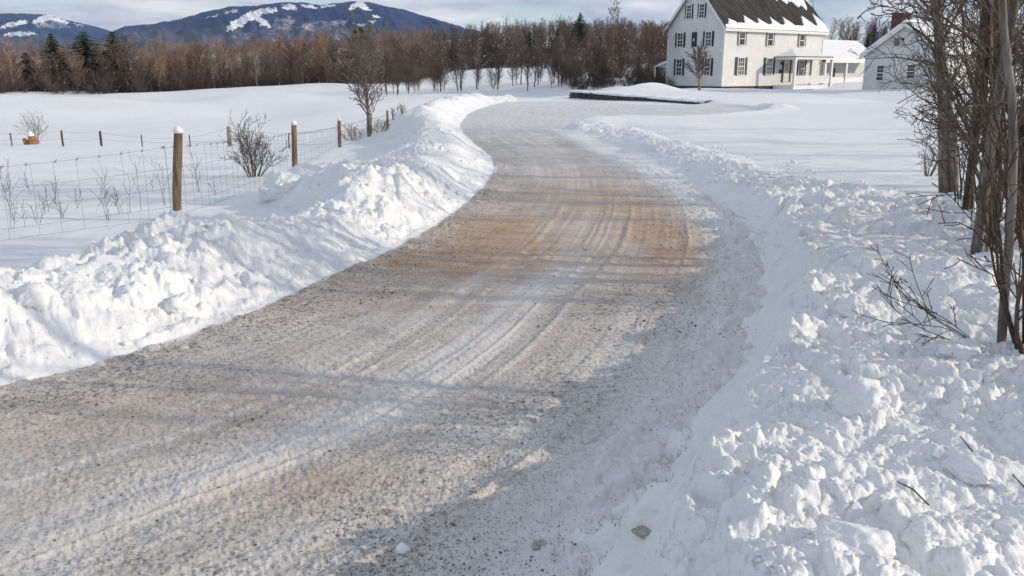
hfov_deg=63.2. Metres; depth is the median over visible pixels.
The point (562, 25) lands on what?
woods
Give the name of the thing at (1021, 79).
thicket stem
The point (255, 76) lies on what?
bare tree
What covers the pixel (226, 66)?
bare tree
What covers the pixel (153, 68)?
bare tree
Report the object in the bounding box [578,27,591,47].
bare tree
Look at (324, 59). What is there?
bare tree
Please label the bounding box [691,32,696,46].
blind window
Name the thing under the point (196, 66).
bare tree
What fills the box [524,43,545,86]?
bare tree
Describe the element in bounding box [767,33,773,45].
window
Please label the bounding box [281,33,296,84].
bare tree
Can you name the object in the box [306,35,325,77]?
bare tree
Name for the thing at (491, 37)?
bare tree
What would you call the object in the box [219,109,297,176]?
shrub
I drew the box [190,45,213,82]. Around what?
bare tree
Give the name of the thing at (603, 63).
bare tree
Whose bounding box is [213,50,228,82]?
bare tree
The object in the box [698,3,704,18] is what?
window
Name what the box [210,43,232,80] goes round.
bare tree
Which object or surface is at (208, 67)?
bare tree
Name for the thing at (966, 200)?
thicket stem
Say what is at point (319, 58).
bare tree
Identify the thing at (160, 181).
dry weed
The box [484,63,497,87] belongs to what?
bare tree
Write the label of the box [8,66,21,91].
bare tree
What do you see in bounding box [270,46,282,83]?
bare tree
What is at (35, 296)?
snow chunk
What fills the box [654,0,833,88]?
farmhouse
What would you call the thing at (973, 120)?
thicket stem
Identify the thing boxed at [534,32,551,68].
bare tree
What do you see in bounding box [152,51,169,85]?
bare tree
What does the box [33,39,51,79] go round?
bare tree
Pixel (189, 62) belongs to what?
bare tree
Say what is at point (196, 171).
dry weed
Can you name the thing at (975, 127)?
thicket stem
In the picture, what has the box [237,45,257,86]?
bare tree
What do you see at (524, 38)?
bare tree
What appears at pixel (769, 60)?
window
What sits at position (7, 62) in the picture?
bare tree
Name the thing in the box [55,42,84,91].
bare tree
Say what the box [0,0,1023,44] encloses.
sky
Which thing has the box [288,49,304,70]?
bare tree
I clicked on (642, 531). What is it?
stone
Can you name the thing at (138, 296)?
snow chunk
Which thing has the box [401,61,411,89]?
bare tree
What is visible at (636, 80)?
underbrush
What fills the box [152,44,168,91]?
bare tree
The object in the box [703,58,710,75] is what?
window
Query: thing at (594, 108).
driveway
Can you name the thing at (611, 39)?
bare tree
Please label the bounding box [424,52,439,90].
bare tree
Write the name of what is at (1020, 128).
bare tree
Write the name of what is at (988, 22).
thicket stem
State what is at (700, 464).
snow bank
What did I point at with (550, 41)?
bare tree
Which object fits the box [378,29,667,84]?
underbrush
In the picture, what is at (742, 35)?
window
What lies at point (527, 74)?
bare tree
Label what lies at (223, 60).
bare tree
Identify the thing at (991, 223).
bare tree
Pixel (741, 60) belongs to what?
window
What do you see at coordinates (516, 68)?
bare tree
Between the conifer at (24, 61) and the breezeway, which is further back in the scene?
the conifer at (24, 61)
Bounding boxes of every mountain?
[0,13,111,59]
[96,1,479,57]
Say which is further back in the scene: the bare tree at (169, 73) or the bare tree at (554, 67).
the bare tree at (169, 73)
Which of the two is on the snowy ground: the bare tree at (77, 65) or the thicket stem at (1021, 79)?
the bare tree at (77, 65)
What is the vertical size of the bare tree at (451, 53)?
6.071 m
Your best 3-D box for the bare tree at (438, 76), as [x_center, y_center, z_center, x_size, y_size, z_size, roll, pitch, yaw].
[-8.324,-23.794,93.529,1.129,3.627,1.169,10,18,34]
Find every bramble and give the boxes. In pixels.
[334,122,363,140]
[365,119,390,131]
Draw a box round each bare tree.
[0,30,26,91]
[0,41,19,91]
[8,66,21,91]
[15,66,22,90]
[23,51,40,77]
[27,53,43,88]
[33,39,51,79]
[47,50,59,74]
[47,52,66,80]
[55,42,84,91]
[65,51,87,89]
[73,55,92,91]
[93,42,111,90]
[99,58,115,91]
[104,36,130,91]
[110,44,124,79]
[116,32,134,92]
[118,44,146,92]
[130,50,148,83]
[136,51,157,80]
[144,59,154,91]
[145,55,160,83]
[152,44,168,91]
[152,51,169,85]
[154,59,164,91]
[155,54,175,89]
[162,48,175,88]
[168,48,183,90]
[169,47,193,87]
[170,57,186,84]
[171,45,193,89]
[180,49,198,81]
[185,52,200,80]
[186,44,208,82]
[188,38,203,72]
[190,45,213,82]
[200,54,216,86]
[203,48,218,87]
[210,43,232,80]
[211,38,236,81]
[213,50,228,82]
[217,47,236,87]
[223,46,245,76]
[229,50,247,84]
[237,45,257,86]
[247,48,264,85]
[248,41,266,78]
[248,64,260,85]
[254,50,265,78]
[259,45,280,73]
[259,49,272,85]
[263,49,281,81]
[267,28,287,73]
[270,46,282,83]
[273,36,288,83]
[280,40,298,70]
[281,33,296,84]
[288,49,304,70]
[291,37,305,69]
[299,37,315,83]
[302,51,314,73]
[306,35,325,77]
[310,31,332,82]
[310,45,326,70]
[320,30,341,82]
[324,42,341,82]
[329,36,351,82]
[345,35,360,72]
[348,38,370,81]
[377,65,390,91]
[380,52,391,93]
[386,63,399,92]
[389,43,411,92]
[393,62,402,94]
[398,54,415,93]
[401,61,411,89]
[402,58,414,90]
[408,72,416,90]
[414,66,421,87]
[422,38,433,63]
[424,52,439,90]
[427,51,447,90]
[431,65,436,90]
[432,51,449,86]
[433,60,442,91]
[439,42,445,63]
[439,60,450,89]
[445,40,456,70]
[445,48,466,90]
[454,43,468,90]
[455,50,466,88]
[463,37,477,69]
[468,31,486,68]
[470,39,484,61]
[472,51,482,88]
[474,65,482,88]
[484,33,497,55]
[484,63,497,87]
[489,60,502,87]
[490,41,502,60]
[491,48,504,89]
[506,26,521,56]
[507,54,518,85]
[510,56,521,83]
[516,38,529,83]
[518,24,530,53]
[523,55,532,90]
[523,56,531,85]
[524,34,533,53]
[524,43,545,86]
[531,28,539,53]
[532,42,546,84]
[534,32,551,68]
[536,32,548,57]
[545,36,555,58]
[546,48,559,83]
[547,37,568,85]
[548,64,556,87]
[556,56,569,86]
[557,34,568,59]
[561,31,571,57]
[570,49,581,86]
[570,52,581,76]
[576,48,588,75]
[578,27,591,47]
[585,49,594,82]
[590,36,601,70]
[595,28,606,45]
[598,49,608,78]
[600,0,624,75]
[615,40,627,81]
[624,61,629,84]
[628,20,670,82]
[631,23,641,60]
[631,51,645,75]
[635,47,643,76]
[640,26,649,61]
[651,50,663,79]
[651,58,663,75]
[655,25,665,54]
[807,0,1023,192]
[850,27,862,42]
[857,0,1023,254]
[864,0,1023,157]
[876,0,1022,192]
[886,0,1023,247]
[887,0,1023,244]
[915,0,1023,228]
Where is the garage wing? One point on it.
(872, 78)
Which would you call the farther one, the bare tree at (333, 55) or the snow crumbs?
the bare tree at (333, 55)
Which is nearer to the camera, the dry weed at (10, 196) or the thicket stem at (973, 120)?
the thicket stem at (973, 120)
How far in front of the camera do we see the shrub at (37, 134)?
34.63 m
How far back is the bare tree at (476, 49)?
144.14 m
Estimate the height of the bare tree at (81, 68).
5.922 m
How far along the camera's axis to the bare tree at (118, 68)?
132.23 m
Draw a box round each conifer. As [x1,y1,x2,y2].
[4,57,21,90]
[14,51,38,85]
[31,33,72,90]
[56,31,114,90]
[91,32,138,91]
[342,27,376,72]
[528,31,535,57]
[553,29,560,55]
[568,13,590,47]
[864,34,870,47]
[866,23,878,46]
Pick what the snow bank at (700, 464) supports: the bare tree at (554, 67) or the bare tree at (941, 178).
the bare tree at (941, 178)
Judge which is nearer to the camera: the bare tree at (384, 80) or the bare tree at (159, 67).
the bare tree at (384, 80)
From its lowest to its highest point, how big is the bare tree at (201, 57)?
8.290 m
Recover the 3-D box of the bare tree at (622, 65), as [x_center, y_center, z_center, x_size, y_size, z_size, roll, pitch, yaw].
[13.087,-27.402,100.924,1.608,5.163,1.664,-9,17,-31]
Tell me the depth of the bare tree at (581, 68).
103.94 m
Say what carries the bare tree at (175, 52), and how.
on the snowy ground
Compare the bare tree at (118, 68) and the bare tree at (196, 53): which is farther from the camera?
the bare tree at (196, 53)
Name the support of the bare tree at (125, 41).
on the snowy ground
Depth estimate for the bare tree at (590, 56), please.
100.83 m
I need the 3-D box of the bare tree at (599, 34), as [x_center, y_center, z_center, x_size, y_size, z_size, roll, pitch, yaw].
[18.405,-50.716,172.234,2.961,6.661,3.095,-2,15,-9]
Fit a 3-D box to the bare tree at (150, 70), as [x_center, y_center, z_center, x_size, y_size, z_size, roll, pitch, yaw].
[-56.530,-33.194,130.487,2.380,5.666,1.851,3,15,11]
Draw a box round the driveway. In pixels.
[577,101,761,121]
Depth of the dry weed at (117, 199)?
11.93 m
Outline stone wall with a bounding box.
[567,90,707,103]
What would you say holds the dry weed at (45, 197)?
on the snowy ground
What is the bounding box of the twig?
[896,481,928,505]
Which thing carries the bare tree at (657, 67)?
on the snowy ground
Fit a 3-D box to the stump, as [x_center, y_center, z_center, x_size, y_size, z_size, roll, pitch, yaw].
[-19.530,-6.044,33.768,0.486,0.648,0.492,9,17,31]
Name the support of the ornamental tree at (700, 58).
on the snowy ground
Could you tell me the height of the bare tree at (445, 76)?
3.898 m
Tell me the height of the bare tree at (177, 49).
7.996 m
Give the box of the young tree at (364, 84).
[331,10,393,136]
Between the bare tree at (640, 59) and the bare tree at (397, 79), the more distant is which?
the bare tree at (640, 59)
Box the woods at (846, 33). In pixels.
[822,15,1023,46]
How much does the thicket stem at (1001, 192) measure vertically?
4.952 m
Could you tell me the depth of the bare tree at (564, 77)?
93.47 m
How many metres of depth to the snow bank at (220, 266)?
7.67 m
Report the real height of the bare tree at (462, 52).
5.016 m
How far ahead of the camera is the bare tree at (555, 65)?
101.57 m
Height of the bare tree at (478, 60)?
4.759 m
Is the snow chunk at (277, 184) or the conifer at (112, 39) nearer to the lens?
the snow chunk at (277, 184)
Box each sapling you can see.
[907,0,1023,342]
[951,0,1021,251]
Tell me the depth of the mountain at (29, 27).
3379.69 m
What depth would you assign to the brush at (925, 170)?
13.75 m
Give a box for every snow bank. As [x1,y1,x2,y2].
[0,93,533,385]
[564,119,1023,575]
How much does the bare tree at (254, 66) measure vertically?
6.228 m
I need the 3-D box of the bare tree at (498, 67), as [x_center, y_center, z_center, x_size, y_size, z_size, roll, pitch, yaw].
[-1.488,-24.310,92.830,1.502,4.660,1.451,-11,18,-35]
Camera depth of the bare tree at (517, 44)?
163.02 m
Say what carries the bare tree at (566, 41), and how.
on the snowy ground
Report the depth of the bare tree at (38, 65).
132.21 m
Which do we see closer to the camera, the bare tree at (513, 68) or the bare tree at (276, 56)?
the bare tree at (513, 68)
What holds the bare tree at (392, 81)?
on the snowy ground
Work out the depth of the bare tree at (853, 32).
179.08 m
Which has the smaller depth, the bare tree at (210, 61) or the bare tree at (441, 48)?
the bare tree at (210, 61)
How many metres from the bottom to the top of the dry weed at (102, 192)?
0.930 m
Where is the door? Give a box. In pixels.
[783,61,789,82]
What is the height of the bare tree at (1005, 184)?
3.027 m
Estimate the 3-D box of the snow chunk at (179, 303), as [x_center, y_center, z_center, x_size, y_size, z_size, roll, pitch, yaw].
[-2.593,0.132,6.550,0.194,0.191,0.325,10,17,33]
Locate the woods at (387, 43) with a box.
[0,22,431,84]
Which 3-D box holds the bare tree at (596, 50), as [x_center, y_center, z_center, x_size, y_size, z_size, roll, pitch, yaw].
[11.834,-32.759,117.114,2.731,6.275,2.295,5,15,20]
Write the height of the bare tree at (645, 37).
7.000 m
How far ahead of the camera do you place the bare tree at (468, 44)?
145.51 m
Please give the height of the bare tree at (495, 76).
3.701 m
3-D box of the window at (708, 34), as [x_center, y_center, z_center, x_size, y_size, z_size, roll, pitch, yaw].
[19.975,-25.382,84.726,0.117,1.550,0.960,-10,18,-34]
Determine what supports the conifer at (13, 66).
on the snowy ground
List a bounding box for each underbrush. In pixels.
[0,52,450,93]
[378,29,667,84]
[557,62,676,90]
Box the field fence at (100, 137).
[3,127,337,147]
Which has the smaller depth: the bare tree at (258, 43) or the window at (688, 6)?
the window at (688, 6)
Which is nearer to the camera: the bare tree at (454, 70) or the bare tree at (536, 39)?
the bare tree at (454, 70)
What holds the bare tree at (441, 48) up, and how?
on the snowy ground
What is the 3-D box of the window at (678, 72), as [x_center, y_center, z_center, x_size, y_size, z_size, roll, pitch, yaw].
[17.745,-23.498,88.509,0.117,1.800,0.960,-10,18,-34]
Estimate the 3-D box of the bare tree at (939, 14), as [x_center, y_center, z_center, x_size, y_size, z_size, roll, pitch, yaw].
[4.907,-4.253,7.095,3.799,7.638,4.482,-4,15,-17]
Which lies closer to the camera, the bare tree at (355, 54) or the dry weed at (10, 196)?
the dry weed at (10, 196)
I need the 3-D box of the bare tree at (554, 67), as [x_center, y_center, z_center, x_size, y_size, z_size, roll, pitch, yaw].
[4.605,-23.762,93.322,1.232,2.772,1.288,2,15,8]
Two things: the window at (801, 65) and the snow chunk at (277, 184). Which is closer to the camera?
the snow chunk at (277, 184)
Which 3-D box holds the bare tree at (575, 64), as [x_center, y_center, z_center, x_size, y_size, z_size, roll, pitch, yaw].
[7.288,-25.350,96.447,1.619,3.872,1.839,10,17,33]
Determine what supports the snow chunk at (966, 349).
on the snow bank at (700, 464)
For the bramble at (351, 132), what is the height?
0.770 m
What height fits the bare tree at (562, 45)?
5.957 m
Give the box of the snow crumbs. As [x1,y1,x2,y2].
[0,105,1023,575]
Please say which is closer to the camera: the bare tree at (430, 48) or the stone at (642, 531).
the stone at (642, 531)
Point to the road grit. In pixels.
(410, 416)
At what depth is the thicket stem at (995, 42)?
6.91 m
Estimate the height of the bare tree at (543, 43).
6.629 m
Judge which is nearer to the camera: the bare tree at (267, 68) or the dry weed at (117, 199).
the dry weed at (117, 199)
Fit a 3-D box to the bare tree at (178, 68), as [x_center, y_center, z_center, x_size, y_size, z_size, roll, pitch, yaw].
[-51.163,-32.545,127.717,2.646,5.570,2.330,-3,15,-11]
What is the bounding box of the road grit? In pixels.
[0,128,761,575]
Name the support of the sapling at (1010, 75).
on the snow bank at (700, 464)
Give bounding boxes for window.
[675,58,682,75]
[676,32,683,47]
[685,4,691,19]
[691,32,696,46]
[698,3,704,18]
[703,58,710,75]
[704,31,711,46]
[736,57,745,75]
[738,31,745,45]
[765,57,773,74]
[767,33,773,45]
[797,60,804,75]
[799,34,805,46]
[874,64,884,80]
[905,63,916,78]
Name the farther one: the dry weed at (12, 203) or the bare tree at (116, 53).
the bare tree at (116, 53)
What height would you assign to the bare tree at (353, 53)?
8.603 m
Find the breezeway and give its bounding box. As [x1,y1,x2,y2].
[821,40,866,83]
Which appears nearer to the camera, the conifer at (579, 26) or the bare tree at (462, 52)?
the bare tree at (462, 52)
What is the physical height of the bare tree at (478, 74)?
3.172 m
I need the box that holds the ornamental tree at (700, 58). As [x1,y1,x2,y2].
[680,38,713,89]
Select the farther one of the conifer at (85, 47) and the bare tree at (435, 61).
the conifer at (85, 47)
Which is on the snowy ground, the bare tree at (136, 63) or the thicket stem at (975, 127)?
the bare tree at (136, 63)
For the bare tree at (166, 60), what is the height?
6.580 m
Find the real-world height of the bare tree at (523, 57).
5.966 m
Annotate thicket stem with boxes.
[915,0,1023,216]
[916,12,1022,209]
[917,11,1022,198]
[920,0,1023,208]
[921,0,1023,208]
[933,0,1023,230]
[951,2,1023,217]
[979,1,1023,141]
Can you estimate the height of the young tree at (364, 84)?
4.711 m
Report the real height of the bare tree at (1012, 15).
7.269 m
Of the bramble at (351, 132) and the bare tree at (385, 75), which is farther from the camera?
the bare tree at (385, 75)
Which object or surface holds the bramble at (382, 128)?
on the snowy ground
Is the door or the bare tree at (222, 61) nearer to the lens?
the door
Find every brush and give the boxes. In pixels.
[852,244,968,354]
[893,54,1023,200]
[897,19,1023,353]
[912,136,937,176]
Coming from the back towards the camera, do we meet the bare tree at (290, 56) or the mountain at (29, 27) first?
the mountain at (29, 27)
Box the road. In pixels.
[0,101,767,575]
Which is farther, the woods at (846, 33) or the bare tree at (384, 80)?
the woods at (846, 33)
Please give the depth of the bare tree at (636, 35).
158.52 m
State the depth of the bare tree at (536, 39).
163.04 m
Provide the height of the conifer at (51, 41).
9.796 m
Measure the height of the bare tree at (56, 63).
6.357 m
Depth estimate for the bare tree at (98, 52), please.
125.49 m
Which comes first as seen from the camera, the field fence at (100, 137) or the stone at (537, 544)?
the stone at (537, 544)
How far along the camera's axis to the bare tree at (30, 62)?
134.79 m
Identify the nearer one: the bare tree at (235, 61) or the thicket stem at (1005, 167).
the thicket stem at (1005, 167)
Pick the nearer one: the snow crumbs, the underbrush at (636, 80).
the snow crumbs
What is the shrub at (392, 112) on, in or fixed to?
on the snowy ground
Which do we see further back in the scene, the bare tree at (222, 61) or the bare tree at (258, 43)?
the bare tree at (258, 43)
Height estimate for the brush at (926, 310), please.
0.590 m
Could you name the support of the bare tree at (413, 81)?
on the snowy ground
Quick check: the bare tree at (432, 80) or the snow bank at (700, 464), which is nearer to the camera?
the snow bank at (700, 464)
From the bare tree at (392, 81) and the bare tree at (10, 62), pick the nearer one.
the bare tree at (392, 81)
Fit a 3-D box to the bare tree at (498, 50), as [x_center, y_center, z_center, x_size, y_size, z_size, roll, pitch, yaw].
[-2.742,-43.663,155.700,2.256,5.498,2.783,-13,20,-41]
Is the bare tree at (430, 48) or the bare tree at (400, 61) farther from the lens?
the bare tree at (430, 48)
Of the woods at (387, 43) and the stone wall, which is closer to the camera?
the stone wall
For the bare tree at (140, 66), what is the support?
on the snowy ground
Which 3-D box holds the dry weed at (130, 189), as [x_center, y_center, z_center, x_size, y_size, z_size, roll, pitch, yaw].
[-5.563,-1.409,12.155,0.221,0.738,0.367,5,16,20]
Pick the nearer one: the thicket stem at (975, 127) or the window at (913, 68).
the thicket stem at (975, 127)
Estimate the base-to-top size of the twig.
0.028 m
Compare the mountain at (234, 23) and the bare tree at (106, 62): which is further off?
the mountain at (234, 23)
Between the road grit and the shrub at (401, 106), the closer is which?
the road grit
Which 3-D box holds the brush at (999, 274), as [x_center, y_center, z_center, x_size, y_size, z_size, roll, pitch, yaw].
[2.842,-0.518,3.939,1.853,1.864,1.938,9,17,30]
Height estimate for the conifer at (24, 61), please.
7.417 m
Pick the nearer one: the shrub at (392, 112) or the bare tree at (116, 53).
the shrub at (392, 112)
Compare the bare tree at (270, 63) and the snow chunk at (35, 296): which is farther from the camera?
the bare tree at (270, 63)
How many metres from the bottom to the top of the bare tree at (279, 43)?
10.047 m
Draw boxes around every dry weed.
[0,157,14,190]
[0,173,22,218]
[6,170,22,228]
[27,200,45,222]
[35,181,51,211]
[47,178,64,199]
[47,199,66,217]
[92,162,111,220]
[109,186,124,213]
[113,167,136,205]
[128,149,151,207]
[148,158,172,203]
[185,147,203,191]
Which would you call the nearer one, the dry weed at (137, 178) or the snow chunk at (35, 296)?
the snow chunk at (35, 296)
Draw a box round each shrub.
[14,109,47,142]
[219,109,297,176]
[389,107,397,119]
[397,104,405,114]
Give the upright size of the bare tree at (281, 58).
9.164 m
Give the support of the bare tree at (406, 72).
on the snowy ground
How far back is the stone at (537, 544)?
3.40 m
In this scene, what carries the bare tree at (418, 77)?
on the snowy ground
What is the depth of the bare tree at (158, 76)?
137.31 m
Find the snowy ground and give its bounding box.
[0,35,1023,266]
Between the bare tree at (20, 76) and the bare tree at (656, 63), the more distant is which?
the bare tree at (20, 76)
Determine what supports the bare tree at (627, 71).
on the snowy ground
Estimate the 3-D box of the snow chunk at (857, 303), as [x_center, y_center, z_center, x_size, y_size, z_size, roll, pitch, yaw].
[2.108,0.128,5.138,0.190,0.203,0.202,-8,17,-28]
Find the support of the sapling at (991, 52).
on the snow bank at (700, 464)
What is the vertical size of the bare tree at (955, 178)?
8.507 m
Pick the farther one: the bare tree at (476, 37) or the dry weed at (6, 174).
the bare tree at (476, 37)
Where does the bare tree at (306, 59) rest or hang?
on the snowy ground
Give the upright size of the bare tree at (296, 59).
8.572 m
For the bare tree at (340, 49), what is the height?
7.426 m
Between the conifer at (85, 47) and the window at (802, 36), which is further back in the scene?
the conifer at (85, 47)
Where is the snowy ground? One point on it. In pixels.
(850, 125)
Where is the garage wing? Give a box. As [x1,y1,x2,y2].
[859,12,989,89]
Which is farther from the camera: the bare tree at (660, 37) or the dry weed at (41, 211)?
the bare tree at (660, 37)
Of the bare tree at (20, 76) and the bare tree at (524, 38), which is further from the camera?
the bare tree at (524, 38)
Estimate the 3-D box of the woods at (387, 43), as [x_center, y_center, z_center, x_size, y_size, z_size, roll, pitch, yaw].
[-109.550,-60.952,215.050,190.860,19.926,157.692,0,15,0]
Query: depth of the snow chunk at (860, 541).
2.46 m
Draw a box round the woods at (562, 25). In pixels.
[388,14,667,71]
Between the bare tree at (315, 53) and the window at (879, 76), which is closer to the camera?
the window at (879, 76)
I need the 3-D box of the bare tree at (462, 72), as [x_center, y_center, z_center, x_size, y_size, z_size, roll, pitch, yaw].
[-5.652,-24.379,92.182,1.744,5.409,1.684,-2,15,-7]
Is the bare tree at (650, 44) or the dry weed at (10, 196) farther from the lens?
the bare tree at (650, 44)
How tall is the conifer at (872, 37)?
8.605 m
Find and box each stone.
[531,539,546,549]
[631,525,650,538]
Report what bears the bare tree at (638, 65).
on the snowy ground
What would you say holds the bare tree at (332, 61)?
on the snowy ground
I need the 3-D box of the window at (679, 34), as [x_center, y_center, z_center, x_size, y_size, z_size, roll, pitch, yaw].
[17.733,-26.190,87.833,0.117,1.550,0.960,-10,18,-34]
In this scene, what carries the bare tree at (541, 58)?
on the snowy ground
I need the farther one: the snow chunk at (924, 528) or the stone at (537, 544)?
the stone at (537, 544)
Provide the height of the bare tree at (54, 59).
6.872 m
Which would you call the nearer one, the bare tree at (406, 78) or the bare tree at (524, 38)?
the bare tree at (406, 78)
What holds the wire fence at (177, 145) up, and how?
on the snowy ground
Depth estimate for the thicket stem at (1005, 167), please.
10.27 m
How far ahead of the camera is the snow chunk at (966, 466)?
3.04 m
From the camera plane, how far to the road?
4.97 m
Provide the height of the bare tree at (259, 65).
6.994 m
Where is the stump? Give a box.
[22,131,38,144]
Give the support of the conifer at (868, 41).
on the snowy ground
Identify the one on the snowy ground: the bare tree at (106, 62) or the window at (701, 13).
the bare tree at (106, 62)
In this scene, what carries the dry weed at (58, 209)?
on the snowy ground
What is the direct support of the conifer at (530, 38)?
on the snowy ground
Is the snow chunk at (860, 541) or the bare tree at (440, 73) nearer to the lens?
the snow chunk at (860, 541)
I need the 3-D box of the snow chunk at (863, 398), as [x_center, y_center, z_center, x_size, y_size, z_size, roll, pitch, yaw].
[1.544,0.509,3.638,0.281,0.275,0.235,-14,20,-42]
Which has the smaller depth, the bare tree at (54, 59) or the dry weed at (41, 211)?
the dry weed at (41, 211)
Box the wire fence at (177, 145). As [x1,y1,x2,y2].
[0,108,388,240]
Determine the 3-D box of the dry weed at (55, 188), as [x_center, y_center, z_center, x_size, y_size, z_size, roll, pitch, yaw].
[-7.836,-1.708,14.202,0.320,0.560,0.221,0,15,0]
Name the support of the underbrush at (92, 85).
on the snowy ground
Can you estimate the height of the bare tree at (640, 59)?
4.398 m
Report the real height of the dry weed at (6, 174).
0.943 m
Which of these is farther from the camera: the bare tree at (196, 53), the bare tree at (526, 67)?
the bare tree at (196, 53)
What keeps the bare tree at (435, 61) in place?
on the snowy ground
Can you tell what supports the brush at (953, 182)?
on the snow bank at (700, 464)
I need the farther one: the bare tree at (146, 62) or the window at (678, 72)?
the bare tree at (146, 62)
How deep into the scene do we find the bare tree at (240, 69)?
124.03 m
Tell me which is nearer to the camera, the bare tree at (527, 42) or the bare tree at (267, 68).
the bare tree at (267, 68)
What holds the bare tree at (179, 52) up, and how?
on the snowy ground
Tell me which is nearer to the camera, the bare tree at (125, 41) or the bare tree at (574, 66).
the bare tree at (574, 66)
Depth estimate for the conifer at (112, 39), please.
135.17 m
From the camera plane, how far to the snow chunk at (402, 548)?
3.38 m
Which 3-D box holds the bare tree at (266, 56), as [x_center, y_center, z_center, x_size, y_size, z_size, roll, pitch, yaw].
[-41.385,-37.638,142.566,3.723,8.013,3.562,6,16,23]
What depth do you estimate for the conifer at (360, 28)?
181.57 m
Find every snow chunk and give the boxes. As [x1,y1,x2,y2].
[14,282,58,310]
[114,280,157,312]
[163,292,199,313]
[258,169,301,202]
[395,542,410,554]
[813,518,895,558]
[831,376,890,420]
[836,293,866,319]
[901,513,945,546]
[935,337,985,360]
[940,446,1009,491]
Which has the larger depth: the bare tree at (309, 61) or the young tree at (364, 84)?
the bare tree at (309, 61)

